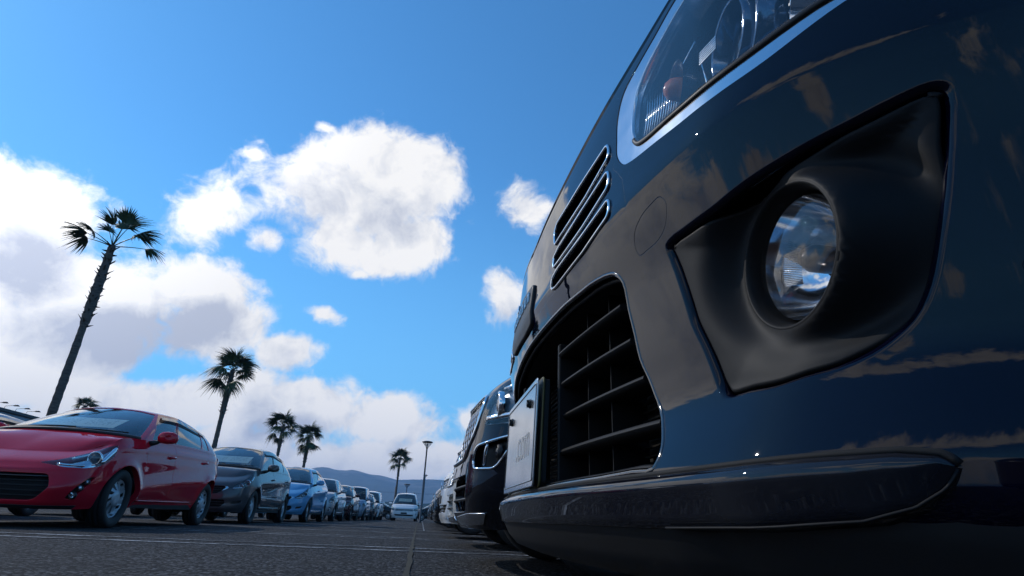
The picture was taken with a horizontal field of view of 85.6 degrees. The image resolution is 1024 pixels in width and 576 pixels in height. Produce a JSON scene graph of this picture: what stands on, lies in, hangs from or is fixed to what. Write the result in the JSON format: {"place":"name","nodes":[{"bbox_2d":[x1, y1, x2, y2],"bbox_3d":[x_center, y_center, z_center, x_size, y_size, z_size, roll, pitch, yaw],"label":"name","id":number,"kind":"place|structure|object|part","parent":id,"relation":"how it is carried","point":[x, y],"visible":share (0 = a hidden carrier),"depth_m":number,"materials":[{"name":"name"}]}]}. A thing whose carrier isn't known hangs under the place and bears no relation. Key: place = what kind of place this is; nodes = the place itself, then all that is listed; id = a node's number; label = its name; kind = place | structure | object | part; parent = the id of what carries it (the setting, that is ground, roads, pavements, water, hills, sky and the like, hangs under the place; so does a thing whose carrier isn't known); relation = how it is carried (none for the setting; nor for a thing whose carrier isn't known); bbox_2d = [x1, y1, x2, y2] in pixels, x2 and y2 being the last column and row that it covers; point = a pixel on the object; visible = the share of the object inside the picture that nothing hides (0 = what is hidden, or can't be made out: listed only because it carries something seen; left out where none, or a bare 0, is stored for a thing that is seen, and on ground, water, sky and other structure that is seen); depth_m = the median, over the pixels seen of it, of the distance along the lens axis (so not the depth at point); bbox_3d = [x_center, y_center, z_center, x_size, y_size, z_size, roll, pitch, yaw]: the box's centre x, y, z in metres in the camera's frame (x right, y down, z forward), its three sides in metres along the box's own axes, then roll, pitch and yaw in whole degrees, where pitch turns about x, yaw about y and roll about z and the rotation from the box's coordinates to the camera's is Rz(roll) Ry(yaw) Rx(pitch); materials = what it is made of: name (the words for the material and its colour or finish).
{"place":"outdoors","nodes":[
{"label":"outdoors","id":0,"kind":"place"},
{"bbox_2d":[0,407,39,421],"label":"hall","id":1,"kind":"structure","parent":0,"point":[18,415],"depth_m":46.36,"materials":[{"name":"grey metal"}]},
{"bbox_2d":[0,507,584,575],"bbox_3d":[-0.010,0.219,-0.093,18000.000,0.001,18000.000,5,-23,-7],"label":"ground","id":2,"kind":"structure","parent":0,"point":[39,555],"depth_m":3.65,"materials":[{"name":"grey asphalt"}]},
{"bbox_2d":[0,414,37,515],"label":"parked car","id":3,"kind":"object","parent":2,"relation":"on","point":[8,420],"visible":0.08,"depth_m":8.94,"materials":[{"name":"black"}]},
{"bbox_3d":[-7.962,2.323,8.866,0.214,0.375,1.295,6,-23,-7],"label":"side window","id":4,"kind":"part","parent":3,"relation":"part of","materials":[{"name":"black glass"}]},
{"bbox_2d":[7,508,152,516],"bbox_3d":[-9.271,4.307,12.502,2.135,1.533,4.100,5,-23,-7],"label":"parked car","id":5,"kind":"object","parent":2,"relation":"on","point":[150,512],"visible":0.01,"depth_m":13.38,"materials":[{"name":"black rubber"}]},
{"bbox_2d":[69,396,100,416],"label":"palm tree","id":6,"kind":"object","parent":2,"relation":"on","point":[82,401],"visible":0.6,"depth_m":54.01,"materials":[{"name":"green plant"}]},
{"bbox_2d":[46,204,164,415],"bbox_3d":[-15.819,1.974,19.949,3.892,11.092,2.315,5,-23,-7],"label":"palm tree","id":7,"kind":"object","parent":2,"relation":"on","point":[130,221],"visible":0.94,"depth_m":21.15,"materials":[{"name":"green plant"}]},
{"bbox_2d":[0,407,218,527],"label":"parked car","id":8,"kind":"object","parent":2,"relation":"on","point":[96,477],"visible":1,"depth_m":6.11,"materials":[{"name":"red paint"}]},
{"bbox_2d":[35,416,128,427],"bbox_3d":[-5.192,1.620,6.694,0.860,0.007,0.340,5,2,-7],"label":"price sheet","id":9,"kind":"object","parent":8,"relation":"attached to","point":[86,422],"visible":0.86,"depth_m":6.68,"materials":[{"name":"white paper"}]},
{"bbox_3d":[-5.992,2.024,7.824,0.217,0.342,1.204,6,-23,-7],"label":"side window","id":10,"kind":"part","parent":8,"relation":"part of","materials":[{"name":"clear glass"}]},
{"bbox_3d":[-4.386,2.251,6.824,0.110,0.664,0.827,6,-23,-7],"label":"door","id":11,"kind":"part","parent":8,"relation":"part of","materials":[{"name":"red paint"}]},
{"bbox_3d":[-4.540,2.629,7.778,0.118,0.705,1.213,6,-23,-7],"label":"door","id":12,"kind":"part","parent":8,"relation":"part of","materials":[{"name":"red paint"}]},
{"bbox_3d":[-4.675,2.151,7.984,0.217,0.342,1.204,6,-23,-7],"label":"side window","id":13,"kind":"part","parent":8,"relation":"part of","materials":[{"name":"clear glass"}]},
{"bbox_3d":[-4.728,2.395,8.521,0.140,0.247,0.414,22,-30,-38],"label":"quarter window","id":14,"kind":"part","parent":8,"relation":"part of","materials":[{"name":"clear glass"}]},
{"bbox_2d":[130,508,227,516],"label":"parked car","id":15,"kind":"object","parent":2,"relation":"on","point":[136,511],"visible":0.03,"depth_m":15.71,"materials":[{"name":"black rubber"}]},
{"bbox_2d":[152,447,290,523],"bbox_3d":[-5.941,4.146,11.770,2.135,1.533,4.100,5,-23,-7],"label":"parked car","id":16,"kind":"object","parent":2,"relation":"on","point":[260,481],"visible":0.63,"depth_m":10.84,"materials":[{"name":"grey paint"}]},
{"bbox_2d":[216,455,253,462],"bbox_3d":[-5.761,3.476,11.239,0.860,0.004,0.340,5,2,-7],"label":"price sheet","id":17,"kind":"object","parent":16,"relation":"attached to","point":[234,459],"visible":0.64,"depth_m":11.26,"materials":[{"name":"white paper"}]},
{"bbox_3d":[-6.193,4.396,13.641,1.397,0.326,0.193,6,-23,-7],"label":"rear window","id":18,"kind":"part","parent":16,"relation":"part of","materials":[{"name":"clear glass"}]},
{"bbox_3d":[-5.054,4.137,11.386,0.125,0.695,0.805,6,-23,-7],"label":"door","id":19,"kind":"part","parent":16,"relation":"part of","materials":[{"name":"grey paint"}]},
{"bbox_3d":[-5.355,4.026,12.609,0.214,0.375,1.295,6,-23,-7],"label":"side window","id":20,"kind":"part","parent":16,"relation":"part of","materials":[{"name":"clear glass"}]},
{"bbox_3d":[-5.214,4.531,12.375,0.131,0.735,1.313,6,-23,-7],"label":"door","id":21,"kind":"part","parent":16,"relation":"part of","materials":[{"name":"grey paint"}]},
{"bbox_2d":[198,347,258,448],"bbox_3d":[-19.930,9.352,37.971,3.909,11.227,3.506,5,-23,-7],"label":"palm tree","id":22,"kind":"object","parent":2,"relation":"on","point":[232,359],"visible":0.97,"depth_m":38.96,"materials":[{"name":"green plant"}]},
{"bbox_2d":[0,512,527,555],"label":"parking markings","id":23,"kind":"object","parent":2,"relation":"on","point":[265,533],"visible":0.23,"depth_m":4.66,"materials":[{"name":"paint"}]},
{"bbox_2d":[264,409,302,456],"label":"palm tree","id":24,"kind":"object","parent":2,"relation":"on","point":[287,419],"visible":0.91,"depth_m":62.10,"materials":[{"name":"green plant"}]},
{"bbox_2d":[256,467,327,521],"bbox_3d":[-6.569,6.054,16.340,2.135,1.533,4.100,5,-23,-7],"label":"parked car","id":25,"kind":"object","parent":2,"relation":"on","point":[308,492],"visible":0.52,"depth_m":15.78,"materials":[{"name":"blue metal"}]},
{"bbox_3d":[-6.820,6.304,18.211,1.397,0.326,0.193,6,-23,-7],"label":"rear window","id":26,"kind":"part","parent":25,"relation":"part of","materials":[{"name":"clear glass"}]},
{"bbox_3d":[-5.681,6.045,15.955,0.125,0.695,0.805,6,-23,-7],"label":"door","id":27,"kind":"part","parent":25,"relation":"part of","materials":[{"name":"blue paint"}]},
{"bbox_3d":[-5.841,6.439,16.944,0.131,0.735,1.313,6,-23,-7],"label":"door","id":28,"kind":"part","parent":25,"relation":"part of","materials":[{"name":"blue paint"}]},
{"bbox_2d":[291,421,322,514],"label":"palm tree","id":29,"kind":"object","parent":2,"relation":"on","point":[311,431],"visible":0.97,"depth_m":58.89,"materials":[{"name":"green plant"}]},
{"bbox_2d":[284,478,346,520],"bbox_3d":[-7.272,7.902,20.743,2.135,1.508,3.845,5,-23,-7],"label":"parked car","id":30,"kind":"object","parent":2,"relation":"on","point":[336,501],"visible":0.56,"depth_m":20.41,"materials":[{"name":"blue metal"}]},
{"bbox_3d":[-6.409,7.949,20.497,0.120,0.673,0.870,6,-23,-7],"label":"door","id":31,"kind":"part","parent":30,"relation":"part of","materials":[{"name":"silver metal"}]},
{"bbox_3d":[-6.561,8.309,21.386,0.107,0.695,1.039,6,-23,-7],"label":"door","id":32,"kind":"part","parent":30,"relation":"part of","materials":[{"name":"silver metal"}]},
{"bbox_2d":[310,485,359,520],"bbox_3d":[-8.024,9.831,25.407,2.135,1.532,4.100,5,-23,-7],"label":"parked car","id":33,"kind":"object","parent":2,"relation":"on","point":[352,501],"visible":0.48,"depth_m":24.89,"materials":[{"name":"grey paint"}]},
{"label":"door","id":34,"kind":"part","parent":33,"relation":"part of","materials":[{"name":"silver metal"}]},
{"bbox_2d":[335,487,371,520],"bbox_3d":[-8.353,11.396,29.313,1.915,1.670,3.380,5,-23,-7],"label":"parked car","id":35,"kind":"object","parent":2,"relation":"on","point":[364,504],"visible":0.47,"depth_m":28.95,"materials":[{"name":"blue paint"}]},
{"bbox_2d":[345,494,378,519],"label":"parked car","id":36,"kind":"object","parent":2,"relation":"on","point":[374,502],"visible":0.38,"depth_m":33.37,"materials":[{"name":"grey metal"}]},
{"bbox_2d":[352,491,384,519],"bbox_3d":[-10.111,15.357,39.142,2.270,1.900,4.860,5,-23,-7],"label":"parked van","id":37,"kind":"object","parent":2,"relation":"on","point":[378,496],"visible":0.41,"depth_m":38.95,"materials":[{"name":"white metal"}]},
{"bbox_2d":[360,504,390,519],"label":"parked car","id":38,"kind":"object","parent":2,"relation":"on","point":[386,512],"visible":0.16,"depth_m":46.95,"materials":[{"name":"black metal"}]},
{"bbox_2d":[387,448,412,499],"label":"palm tree","id":39,"kind":"object","parent":2,"relation":"on","point":[401,453],"visible":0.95,"depth_m":92.80,"materials":[{"name":"green plant"}]},
{"bbox_2d":[389,493,420,521],"bbox_3d":[-7.670,15.750,39.811,2.270,1.900,4.860,5,-23,-7],"label":"parked van","id":40,"kind":"object","parent":2,"relation":"on","point":[401,509],"visible":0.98,"depth_m":37.83,"materials":[{"name":"white paint"}]},
{"bbox_2d":[399,498,411,501],"bbox_3d":[-7.475,14.916,38.870,0.900,0.007,0.340,5,11,-7],"label":"price sheet","id":41,"kind":"object","parent":40,"relation":"in","point":[406,500],"visible":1,"depth_m":38.86,"materials":[{"name":"white paper"}]},
{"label":"rear window","id":42,"kind":"part","parent":40,"relation":"part of","materials":[{"name":"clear glass"}]},
{"bbox_2d":[378,486,433,518],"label":"net fence","id":43,"kind":"object","parent":2,"relation":"on","point":[424,505],"visible":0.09,"depth_m":103.01,"materials":[{"name":"grey metal"}]},
{"bbox_2d":[403,524,416,575],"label":"asphalt joint","id":44,"kind":"object","parent":2,"relation":"on","point":[408,564],"visible":0.9,"depth_m":3.49,"materials":[{"name":"grey asphalt"}]},
{"bbox_2d":[417,506,428,520],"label":"parked car","id":45,"kind":"object","parent":2,"relation":"on","point":[424,514],"visible":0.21,"depth_m":48.68,"materials":[{"name":"black metal"}]},
{"bbox_2d":[418,441,432,522],"bbox_3d":[-5.088,11.118,31.895,0.644,4.465,0.644,5,-23,-7],"label":"street lamp","id":46,"kind":"object","parent":2,"relation":"on","point":[427,447],"visible":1,"depth_m":31.87,"materials":[{"name":"grey metal"}]},
{"bbox_2d":[429,499,433,519],"bbox_3d":[-0.535,7.720,20.104,4.860,1.900,2.270,5,-23,-7],"label":"parked van","id":47,"kind":"object","parent":2,"relation":"on","point":[431,512],"visible":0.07,"depth_m":19.15,"materials":[{"name":"white metal"}]},
{"bbox_2d":[432,486,481,531],"bbox_3d":[0.585,4.834,13.174,4.860,1.900,2.270,5,-23,-7],"label":"parked van","id":48,"kind":"object","parent":2,"relation":"on","point":[436,508],"visible":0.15,"depth_m":12.21,"materials":[{"name":"white metal"}]},
{"bbox_2d":[440,506,480,534],"bbox_3d":[0.331,3.918,10.743,3.380,1.670,1.915,5,-23,-7],"label":"parked car","id":49,"kind":"object","parent":2,"relation":"on","point":[467,531],"visible":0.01,"depth_m":9.65,"materials":[{"name":"black plastic"}]},
{"bbox_2d":[439,471,482,531],"bbox_3d":[1.354,2.904,8.538,4.860,1.900,2.270,5,-23,-7],"label":"parked van","id":50,"kind":"object","parent":2,"relation":"on","point":[443,499],"visible":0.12,"depth_m":7.65,"materials":[{"name":"white paint"}]},
{"bbox_2d":[447,450,517,549],"bbox_3d":[1.400,1.979,6.138,4.182,1.735,2.200,5,-23,-7],"label":"parked car","id":51,"kind":"object","parent":2,"relation":"on","point":[499,536],"visible":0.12,"depth_m":5.64,"materials":[{"name":"white metal"}]},
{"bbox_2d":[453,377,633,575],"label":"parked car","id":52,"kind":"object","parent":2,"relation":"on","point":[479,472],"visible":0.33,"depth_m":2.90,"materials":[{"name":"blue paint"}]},
{"bbox_2d":[498,0,1023,575],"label":"parked van","id":53,"kind":"object","parent":2,"relation":"on","point":[770,316],"visible":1,"depth_m":0.47,"materials":[{"name":"blue paint"}]},
{"bbox_2d":[0,0,667,479],"label":"sky","id":54,"kind":"structure","parent":0,"point":[356,198],"materials":[{"name":"blue"}]},
{"bbox_2d":[312,467,445,503],"bbox_3d":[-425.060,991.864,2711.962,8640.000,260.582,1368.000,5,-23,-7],"label":"hills","id":55,"kind":"structure","parent":0,"point":[384,486],"depth_m":3017.47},
{"bbox_2d":[433,510,452,527],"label":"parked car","id":56,"kind":"object","parent":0,"point":[447,525],"depth_m":16.57,"materials":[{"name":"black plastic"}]}
]}

